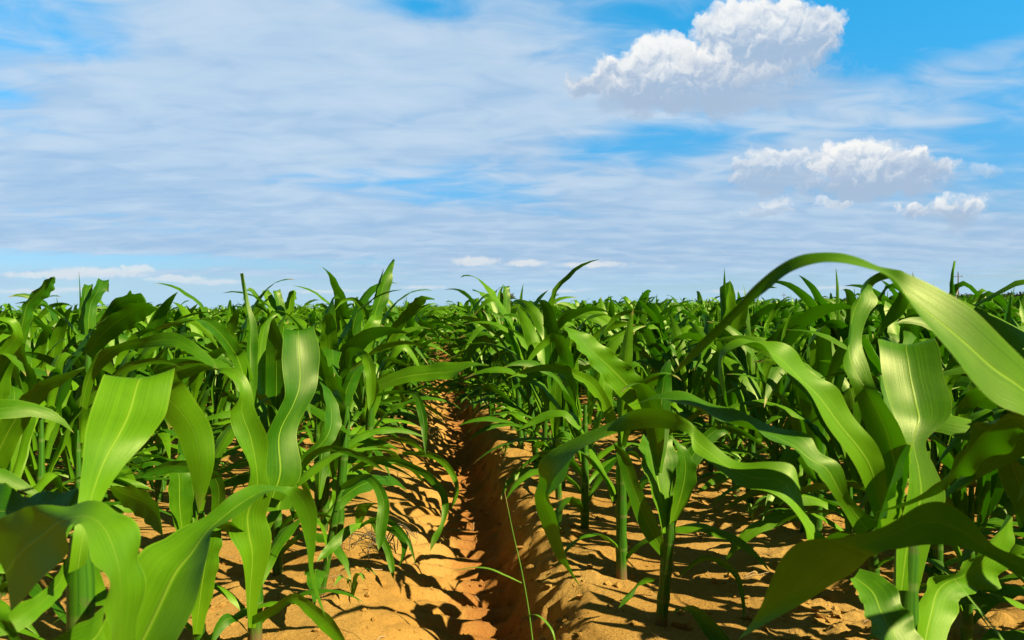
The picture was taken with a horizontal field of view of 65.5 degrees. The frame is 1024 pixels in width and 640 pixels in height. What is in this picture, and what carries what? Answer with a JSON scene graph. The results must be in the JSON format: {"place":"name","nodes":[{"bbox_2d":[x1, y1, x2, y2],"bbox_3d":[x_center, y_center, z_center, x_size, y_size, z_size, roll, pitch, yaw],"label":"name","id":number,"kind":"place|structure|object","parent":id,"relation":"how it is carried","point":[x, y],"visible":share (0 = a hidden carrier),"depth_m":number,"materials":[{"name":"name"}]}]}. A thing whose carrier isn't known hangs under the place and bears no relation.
{"place":"outdoors","nodes":[
{"label":"outdoors","id":0,"kind":"place"},
{"bbox_2d":[0,340,1023,639],"bbox_3d":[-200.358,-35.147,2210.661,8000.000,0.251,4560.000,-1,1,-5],"label":"ground","id":1,"kind":"structure","parent":0,"point":[416,504],"depth_m":2.40,"materials":[{"name":"soil"}]},
{"bbox_2d":[0,399,73,639],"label":"corn plant","id":2,"kind":"object","parent":1,"relation":"on","point":[12,408],"visible":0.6,"depth_m":1.71,"materials":[{"name":"green plant"}]},
{"bbox_2d":[0,302,76,351],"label":"corn plant","id":3,"kind":"object","parent":1,"relation":"on","point":[43,313],"visible":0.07,"depth_m":4.70,"materials":[{"name":"green plant"}]},
{"bbox_2d":[4,309,80,343],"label":"corn plant","id":4,"kind":"object","parent":1,"relation":"on","point":[73,319],"visible":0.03,"depth_m":5.17,"materials":[{"name":"green plant"}]},
{"bbox_2d":[2,306,83,467],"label":"corn plant","id":5,"kind":"object","parent":1,"relation":"on","point":[58,334],"visible":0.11,"depth_m":3.61,"materials":[{"name":"green plant"}]},
{"bbox_2d":[25,327,65,483],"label":"corn plant","id":6,"kind":"object","parent":1,"relation":"on","point":[41,344],"visible":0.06,"depth_m":3.49,"materials":[{"name":"green plant"}]},
{"bbox_2d":[7,293,104,348],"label":"corn plant","id":7,"kind":"object","parent":1,"relation":"on","point":[36,321],"visible":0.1,"depth_m":3.88,"materials":[{"name":"green plant"}]},
{"bbox_2d":[0,386,132,596],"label":"corn plant","id":8,"kind":"object","parent":1,"relation":"on","point":[16,464],"visible":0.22,"depth_m":2.14,"materials":[{"name":"green plant"}]},
{"bbox_2d":[0,302,180,515],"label":"corn plant","id":9,"kind":"object","parent":1,"relation":"on","point":[57,397],"visible":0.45,"depth_m":2.30,"materials":[{"name":"green plant"}]},
{"bbox_2d":[23,362,169,530],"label":"corn plant","id":10,"kind":"object","parent":1,"relation":"on","point":[75,442],"visible":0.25,"depth_m":2.40,"materials":[{"name":"green plant"}]},
{"bbox_2d":[0,277,217,622],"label":"corn plant","id":11,"kind":"object","parent":1,"relation":"on","point":[12,430],"visible":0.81,"depth_m":1.84,"materials":[{"name":"green plant"}]},
{"bbox_2d":[14,301,207,501],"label":"corn plant","id":12,"kind":"object","parent":1,"relation":"on","point":[158,459],"visible":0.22,"depth_m":2.69,"materials":[{"name":"green plant"}]},
{"bbox_2d":[67,277,158,480],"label":"corn plant","id":13,"kind":"object","parent":1,"relation":"on","point":[136,308],"visible":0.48,"depth_m":2.42,"materials":[{"name":"green plant"}]},
{"bbox_2d":[26,328,220,514],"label":"corn plant","id":14,"kind":"object","parent":1,"relation":"on","point":[123,354],"visible":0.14,"depth_m":2.80,"materials":[{"name":"green plant"}]},
{"bbox_2d":[75,292,214,498],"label":"corn plant","id":15,"kind":"object","parent":1,"relation":"on","point":[158,317],"visible":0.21,"depth_m":2.88,"materials":[{"name":"green plant"}]},
{"bbox_2d":[44,309,246,490],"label":"corn plant","id":16,"kind":"object","parent":1,"relation":"on","point":[214,349],"visible":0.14,"depth_m":3.28,"materials":[{"name":"green plant"}]},
{"bbox_2d":[0,368,325,639],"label":"corn plant","id":17,"kind":"object","parent":1,"relation":"on","point":[152,594],"visible":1,"depth_m":0.71,"materials":[{"name":"green plant"}]},
{"bbox_2d":[54,395,295,639],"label":"corn plant","id":18,"kind":"object","parent":1,"relation":"on","point":[143,504],"visible":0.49,"depth_m":1.63,"materials":[{"name":"green plant"}]},
{"bbox_2d":[108,321,246,456],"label":"corn plant","id":19,"kind":"object","parent":1,"relation":"on","point":[194,386],"visible":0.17,"depth_m":3.67,"materials":[{"name":"green plant"}]},
{"bbox_2d":[130,322,245,501],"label":"corn plant","id":20,"kind":"object","parent":1,"relation":"on","point":[162,437],"visible":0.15,"depth_m":3.07,"materials":[{"name":"green plant"}]},
{"bbox_2d":[169,302,248,441],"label":"corn plant","id":21,"kind":"object","parent":1,"relation":"on","point":[222,381],"visible":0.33,"depth_m":3.82,"materials":[{"name":"green plant"}]},
{"bbox_2d":[156,279,297,445],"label":"corn plant","id":22,"kind":"object","parent":1,"relation":"on","point":[242,339],"visible":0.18,"depth_m":4.33,"materials":[{"name":"green plant"}]},
{"bbox_2d":[178,309,351,581],"bbox_3d":[-0.680,0.370,2.274,0.778,0.800,0.281,0,1,36],"label":"corn plant","id":23,"kind":"object","parent":1,"relation":"on","point":[274,384],"visible":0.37,"depth_m":2.22,"materials":[{"name":"green plant"}]},
{"bbox_2d":[237,288,296,326],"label":"corn plant","id":24,"kind":"object","parent":1,"relation":"on","point":[276,302],"visible":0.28,"depth_m":5.47,"materials":[{"name":"green plant"}]},
{"bbox_2d":[155,273,399,639],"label":"corn plant","id":25,"kind":"object","parent":1,"relation":"on","point":[273,457],"visible":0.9,"depth_m":1.73,"materials":[{"name":"green plant"}]},
{"bbox_2d":[155,363,415,603],"bbox_3d":[-0.448,0.431,2.040,0.415,0.666,0.754,0,1,42],"label":"corn plant","id":26,"kind":"object","parent":1,"relation":"on","point":[358,485],"visible":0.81,"depth_m":2.03,"materials":[{"name":"green plant"}]},
{"bbox_2d":[208,294,424,531],"bbox_3d":[-0.604,0.333,2.706,0.664,0.849,0.824,0,1,16],"label":"corn plant","id":27,"kind":"object","parent":1,"relation":"on","point":[335,358],"visible":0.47,"depth_m":2.61,"materials":[{"name":"green plant"}]},
{"bbox_2d":[221,290,421,509],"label":"corn plant","id":28,"kind":"object","parent":1,"relation":"on","point":[369,441],"visible":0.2,"depth_m":2.94,"materials":[{"name":"green plant"}]},
{"bbox_2d":[334,567,374,595],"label":"grass tuft","id":29,"kind":"object","parent":1,"relation":"on","point":[354,584],"visible":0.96,"depth_m":2.05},
{"bbox_2d":[286,266,424,451],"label":"corn plant","id":30,"kind":"object","parent":1,"relation":"on","point":[343,311],"visible":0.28,"depth_m":3.53,"materials":[{"name":"green plant"}]},
{"bbox_2d":[297,336,413,443],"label":"corn plant","id":31,"kind":"object","parent":1,"relation":"on","point":[303,437],"visible":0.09,"depth_m":4.28,"materials":[{"name":"green plant"}]},
{"bbox_2d":[306,318,415,438],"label":"corn plant","id":32,"kind":"object","parent":1,"relation":"on","point":[401,353],"visible":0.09,"depth_m":4.35,"materials":[{"name":"green plant"}]},
{"bbox_2d":[296,286,442,454],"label":"corn plant","id":33,"kind":"object","parent":1,"relation":"on","point":[396,351],"visible":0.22,"depth_m":4.07,"materials":[{"name":"green plant"}]},
{"bbox_2d":[350,315,394,455],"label":"corn plant","id":34,"kind":"object","parent":1,"relation":"on","point":[354,430],"visible":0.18,"depth_m":3.87,"materials":[{"name":"green plant"}]},
{"bbox_2d":[297,259,458,475],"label":"corn plant","id":35,"kind":"object","parent":1,"relation":"on","point":[381,302],"visible":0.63,"depth_m":3.18,"materials":[{"name":"green plant"}]},
{"bbox_2d":[349,523,416,558],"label":"dry weed","id":36,"kind":"object","parent":1,"relation":"on","point":[374,538],"visible":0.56,"depth_m":2.52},
{"bbox_2d":[292,325,488,550],"bbox_3d":[-0.372,0.374,2.482,0.590,0.760,0.764,-1,1,-5],"label":"corn plant","id":37,"kind":"object","parent":1,"relation":"on","point":[332,382],"visible":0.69,"depth_m":2.42,"materials":[{"name":"green plant"}]},
{"bbox_2d":[355,320,427,435],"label":"corn plant","id":38,"kind":"object","parent":1,"relation":"on","point":[383,397],"visible":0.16,"depth_m":4.69,"materials":[{"name":"green plant"}]},
{"bbox_2d":[354,303,444,437],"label":"corn plant","id":39,"kind":"object","parent":1,"relation":"on","point":[390,398],"visible":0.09,"depth_m":4.44,"materials":[{"name":"green plant"}]},
{"bbox_2d":[361,297,448,354],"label":"corn plant","id":40,"kind":"object","parent":1,"relation":"on","point":[420,313],"visible":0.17,"depth_m":6.39,"materials":[{"name":"green plant"}]},
{"bbox_2d":[368,311,455,417],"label":"corn plant","id":41,"kind":"object","parent":1,"relation":"on","point":[424,343],"visible":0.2,"depth_m":5.32,"materials":[{"name":"green plant"}]},
{"bbox_2d":[385,316,455,427],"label":"corn plant","id":42,"kind":"object","parent":1,"relation":"on","point":[410,323],"visible":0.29,"depth_m":4.99,"materials":[{"name":"green plant"}]},
{"bbox_2d":[395,306,446,387],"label":"corn plant","id":43,"kind":"object","parent":1,"relation":"on","point":[423,349],"visible":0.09,"depth_m":6.75,"materials":[{"name":"green plant"}]},
{"bbox_2d":[392,304,452,386],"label":"corn plant","id":44,"kind":"object","parent":1,"relation":"on","point":[436,319],"visible":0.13,"depth_m":6.16,"materials":[{"name":"green plant"}]},
{"bbox_2d":[427,346,483,412],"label":"corn plant","id":45,"kind":"object","parent":1,"relation":"on","point":[472,368],"visible":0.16,"depth_m":6.21,"materials":[{"name":"green plant"}]},
{"bbox_2d":[434,314,502,413],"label":"corn plant","id":46,"kind":"object","parent":1,"relation":"on","point":[460,342],"visible":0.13,"depth_m":5.24,"materials":[{"name":"green plant"}]},
{"bbox_2d":[433,313,504,416],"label":"corn plant","id":47,"kind":"object","parent":1,"relation":"on","point":[491,360],"visible":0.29,"depth_m":5.17,"materials":[{"name":"green plant"}]},
{"bbox_2d":[432,302,524,406],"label":"corn plant","id":48,"kind":"object","parent":1,"relation":"on","point":[478,368],"visible":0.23,"depth_m":5.89,"materials":[{"name":"green plant"}]},
{"bbox_2d":[446,287,515,387],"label":"corn plant","id":49,"kind":"object","parent":1,"relation":"on","point":[485,308],"visible":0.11,"depth_m":6.73,"materials":[{"name":"green plant"}]},
{"bbox_2d":[472,284,510,405],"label":"corn plant","id":50,"kind":"object","parent":1,"relation":"on","point":[505,301],"visible":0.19,"depth_m":5.54,"materials":[{"name":"green plant"}]},
{"bbox_2d":[451,301,534,417],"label":"corn plant","id":51,"kind":"object","parent":1,"relation":"on","point":[475,392],"visible":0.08,"depth_m":4.85,"materials":[{"name":"green plant"}]},
{"bbox_2d":[454,492,554,639],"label":"grass stalk","id":52,"kind":"object","parent":1,"relation":"on","point":[546,622],"depth_m":1.63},
{"bbox_2d":[449,315,561,448],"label":"corn plant","id":53,"kind":"object","parent":1,"relation":"on","point":[516,393],"visible":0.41,"depth_m":4.02,"materials":[{"name":"green plant"}]},
{"bbox_2d":[453,306,562,437],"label":"corn plant","id":54,"kind":"object","parent":1,"relation":"on","point":[478,332],"visible":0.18,"depth_m":4.36,"materials":[{"name":"green plant"}]},
{"bbox_2d":[0,279,1023,595],"bbox_3d":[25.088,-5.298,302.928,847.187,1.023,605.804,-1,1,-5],"label":"corn field","id":55,"kind":"structure","parent":1,"relation":"on","point":[960,427],"depth_m":7.54,"materials":[{"name":"green plant"}]},
{"bbox_2d":[463,286,576,430],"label":"corn plant","id":56,"kind":"object","parent":1,"relation":"on","point":[495,307],"visible":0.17,"depth_m":4.71,"materials":[{"name":"green plant"}]},
{"bbox_2d":[462,309,585,442],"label":"corn plant","id":57,"kind":"object","parent":1,"relation":"on","point":[493,338],"visible":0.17,"depth_m":4.21,"materials":[{"name":"green plant"}]},
{"bbox_2d":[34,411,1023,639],"bbox_3d":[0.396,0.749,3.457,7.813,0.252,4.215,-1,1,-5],"label":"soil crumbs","id":58,"kind":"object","parent":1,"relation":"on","point":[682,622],"visible":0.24,"depth_m":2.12,"materials":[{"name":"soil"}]},
{"bbox_2d":[459,313,602,450],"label":"corn plant","id":59,"kind":"object","parent":1,"relation":"on","point":[504,423],"visible":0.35,"depth_m":3.51,"materials":[{"name":"green plant"}]},
{"bbox_2d":[455,259,609,461],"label":"corn plant","id":60,"kind":"object","parent":1,"relation":"on","point":[564,319],"visible":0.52,"depth_m":3.68,"materials":[{"name":"green plant"}]},
{"bbox_2d":[68,456,998,639],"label":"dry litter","id":61,"kind":"object","parent":1,"relation":"on","point":[531,522],"visible":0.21,"depth_m":2.23,"materials":[{"name":"plant"}]},
{"bbox_2d":[498,300,596,501],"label":"corn plant","id":62,"kind":"object","parent":1,"relation":"on","point":[547,354],"visible":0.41,"depth_m":2.95,"materials":[{"name":"green plant"}]},
{"bbox_2d":[461,299,635,487],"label":"corn plant","id":63,"kind":"object","parent":1,"relation":"on","point":[534,312],"visible":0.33,"depth_m":3.19,"materials":[{"name":"green plant"}]},
{"bbox_2d":[466,309,679,529],"bbox_3d":[0.283,0.352,2.585,0.784,0.768,0.472,-1,1,-28],"label":"corn plant","id":64,"kind":"object","parent":1,"relation":"on","point":[565,354],"visible":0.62,"depth_m":2.63,"materials":[{"name":"green plant"}]},
{"bbox_2d":[581,297,647,391],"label":"corn plant","id":65,"kind":"object","parent":1,"relation":"on","point":[611,310],"visible":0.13,"depth_m":5.63,"materials":[{"name":"green plant"}]},
{"bbox_2d":[477,310,769,579],"bbox_3d":[0.297,0.364,2.081,0.800,0.787,0.448,-1,1,-5],"label":"corn plant","id":66,"kind":"object","parent":1,"relation":"on","point":[618,375],"visible":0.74,"depth_m":2.12,"materials":[{"name":"green plant"}]},
{"bbox_2d":[583,290,691,419],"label":"corn plant","id":67,"kind":"object","parent":1,"relation":"on","point":[643,296],"visible":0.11,"depth_m":4.75,"materials":[{"name":"green plant"}]},
{"bbox_2d":[577,300,703,430],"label":"corn plant","id":68,"kind":"object","parent":1,"relation":"on","point":[597,320],"visible":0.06,"depth_m":4.67,"materials":[{"name":"green plant"}]},
{"bbox_2d":[619,293,675,433],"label":"corn plant","id":69,"kind":"object","parent":1,"relation":"on","point":[640,372],"visible":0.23,"depth_m":4.49,"materials":[{"name":"green plant"}]},
{"bbox_2d":[600,323,707,444],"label":"corn plant","id":70,"kind":"object","parent":1,"relation":"on","point":[650,340],"visible":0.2,"depth_m":3.98,"materials":[{"name":"green plant"}]},
{"bbox_2d":[619,300,709,439],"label":"corn plant","id":71,"kind":"object","parent":1,"relation":"on","point":[654,316],"visible":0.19,"depth_m":4.08,"materials":[{"name":"green plant"}]},
{"bbox_2d":[636,314,704,471],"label":"corn plant","id":72,"kind":"object","parent":1,"relation":"on","point":[687,383],"visible":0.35,"depth_m":3.76,"materials":[{"name":"green plant"}]},
{"bbox_2d":[614,360,768,639],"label":"corn plant","id":73,"kind":"object","parent":1,"relation":"on","point":[669,470],"visible":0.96,"depth_m":1.83,"materials":[{"name":"green plant"}]},
{"bbox_2d":[666,295,720,340],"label":"corn plant","id":74,"kind":"object","parent":1,"relation":"on","point":[682,315],"visible":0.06,"depth_m":5.90,"materials":[{"name":"green plant"}]},
{"bbox_2d":[654,321,756,446],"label":"corn plant","id":75,"kind":"object","parent":1,"relation":"on","point":[662,345],"visible":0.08,"depth_m":3.92,"materials":[{"name":"green plant"}]},
{"bbox_2d":[642,306,770,471],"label":"corn plant","id":76,"kind":"object","parent":1,"relation":"on","point":[708,327],"visible":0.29,"depth_m":3.55,"materials":[{"name":"green plant"}]},
{"bbox_2d":[631,322,785,483],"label":"corn plant","id":77,"kind":"object","parent":1,"relation":"on","point":[708,357],"visible":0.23,"depth_m":3.35,"materials":[{"name":"green plant"}]},
{"bbox_2d":[674,267,785,495],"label":"corn plant","id":78,"kind":"object","parent":1,"relation":"on","point":[728,301],"visible":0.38,"depth_m":3.10,"materials":[{"name":"green plant"}]},
{"bbox_2d":[670,303,793,416],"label":"corn plant","id":79,"kind":"object","parent":1,"relation":"on","point":[756,316],"visible":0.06,"depth_m":4.97,"materials":[{"name":"green plant"}]},
{"bbox_2d":[730,493,766,519],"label":"grass tuft","id":80,"kind":"object","parent":1,"relation":"on","point":[751,510],"visible":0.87,"depth_m":2.81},
{"bbox_2d":[668,285,851,502],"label":"corn plant","id":81,"kind":"object","parent":1,"relation":"on","point":[803,320],"visible":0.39,"depth_m":3.00,"materials":[{"name":"green plant"}]},
{"bbox_2d":[739,297,786,410],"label":"corn plant","id":82,"kind":"object","parent":1,"relation":"on","point":[771,316],"visible":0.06,"depth_m":4.60,"materials":[{"name":"green plant"}]},
{"bbox_2d":[697,309,848,510],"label":"corn plant","id":83,"kind":"object","parent":1,"relation":"on","point":[749,389],"visible":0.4,"depth_m":2.85,"materials":[{"name":"green plant"}]},
{"bbox_2d":[535,270,1014,639],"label":"corn plant","id":84,"kind":"object","parent":1,"relation":"on","point":[906,416],"visible":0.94,"depth_m":0.92,"materials":[{"name":"green plant"}]},
{"bbox_2d":[764,307,795,329],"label":"corn plant","id":85,"kind":"object","parent":1,"relation":"on","point":[785,313],"visible":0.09,"depth_m":5.87,"materials":[{"name":"green plant"}]},
{"bbox_2d":[712,344,861,532],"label":"corn plant","id":86,"kind":"object","parent":1,"relation":"on","point":[804,479],"visible":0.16,"depth_m":2.62,"materials":[{"name":"green plant"}]},
{"bbox_2d":[712,326,908,532],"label":"corn plant","id":87,"kind":"object","parent":1,"relation":"on","point":[821,348],"visible":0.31,"depth_m":2.38,"materials":[{"name":"green plant"}]},
{"bbox_2d":[799,289,880,382],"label":"corn plant","id":88,"kind":"object","parent":1,"relation":"on","point":[850,297],"visible":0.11,"depth_m":3.60,"materials":[{"name":"green plant"}]},
{"bbox_2d":[770,271,919,401],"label":"corn plant","id":89,"kind":"object","parent":1,"relation":"on","point":[805,298],"visible":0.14,"depth_m":3.78,"materials":[{"name":"green plant"}]},
{"bbox_2d":[668,252,1023,639],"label":"corn plant","id":90,"kind":"object","parent":1,"relation":"on","point":[988,357],"visible":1,"depth_m":0.62,"materials":[{"name":"green plant"}]},
{"bbox_2d":[713,335,990,561],"bbox_3d":[0.926,0.370,2.232,0.735,0.784,0.410,-4,3,2],"label":"corn plant","id":91,"kind":"object","parent":1,"relation":"on","point":[771,520],"visible":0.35,"depth_m":2.26,"materials":[{"name":"green plant"}]},
{"bbox_2d":[721,358,989,628],"bbox_3d":[0.935,0.435,2.083,0.453,0.650,0.685,-1,1,-20],"label":"corn plant","id":92,"kind":"object","parent":1,"relation":"on","point":[850,399],"visible":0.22,"depth_m":2.15,"materials":[{"name":"green plant"}]},
{"bbox_2d":[789,319,925,443],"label":"corn plant","id":93,"kind":"object","parent":1,"relation":"on","point":[841,327],"visible":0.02,"depth_m":3.51,"materials":[{"name":"green plant"}]},
{"bbox_2d":[802,325,924,444],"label":"corn plant","id":94,"kind":"object","parent":1,"relation":"on","point":[870,336],"visible":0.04,"depth_m":3.29,"materials":[{"name":"green plant"}]},
{"bbox_2d":[841,299,941,486],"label":"corn plant","id":95,"kind":"object","parent":1,"relation":"on","point":[904,333],"visible":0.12,"depth_m":3.22,"materials":[{"name":"green plant"}]},
{"bbox_2d":[773,329,1023,576],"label":"corn plant","id":96,"kind":"object","parent":1,"relation":"on","point":[967,402],"visible":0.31,"depth_m":1.93,"materials":[{"name":"green plant"}]},
{"bbox_2d":[876,261,955,469],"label":"corn plant","id":97,"kind":"object","parent":1,"relation":"on","point":[945,353],"visible":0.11,"depth_m":2.99,"materials":[{"name":"green plant"}]},
{"bbox_2d":[846,271,995,396],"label":"corn plant","id":98,"kind":"object","parent":1,"relation":"on","point":[957,286],"visible":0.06,"depth_m":4.33,"materials":[{"name":"green plant"}]},
{"bbox_2d":[859,414,1023,639],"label":"corn plant","id":99,"kind":"object","parent":1,"relation":"on","point":[989,489],"visible":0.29,"depth_m":1.73,"materials":[{"name":"green plant"}]},
{"bbox_2d":[867,404,1023,639],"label":"corn plant","id":100,"kind":"object","parent":1,"relation":"on","point":[1011,474],"visible":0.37,"depth_m":1.54,"materials":[{"name":"green plant"}]},
{"bbox_2d":[880,285,1018,398],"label":"corn plant","id":101,"kind":"object","parent":1,"relation":"on","point":[926,332],"visible":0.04,"depth_m":3.90,"materials":[{"name":"green plant"}]},
{"bbox_2d":[894,291,1020,527],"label":"corn plant","id":102,"kind":"object","parent":1,"relation":"on","point":[919,321],"visible":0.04,"depth_m":2.57,"materials":[{"name":"green plant"}]},
{"bbox_2d":[941,345,1010,506],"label":"corn plant","id":103,"kind":"object","parent":1,"relation":"on","point":[955,394],"visible":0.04,"depth_m":2.88,"materials":[{"name":"green plant"}]},
{"bbox_2d":[971,288,1012,317],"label":"corn plant","id":104,"kind":"object","parent":1,"relation":"on","point":[998,310],"visible":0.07,"depth_m":5.40,"materials":[{"name":"green plant"}]},
{"bbox_2d":[971,287,1023,322],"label":"corn plant","id":105,"kind":"object","parent":1,"relation":"on","point":[1016,304],"visible":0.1,"depth_m":6.53,"materials":[{"name":"green plant"}]},
{"bbox_2d":[0,0,1023,311],"label":"sky","id":106,"kind":"structure","parent":0,"point":[192,146],"materials":[{"name":"blue"}]},
{"bbox_2d":[983,490,1013,535],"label":"corn plant","id":107,"kind":"object","parent":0,"point":[1003,509],"visible":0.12,"depth_m":2.30,"materials":[{"name":"green plant"}]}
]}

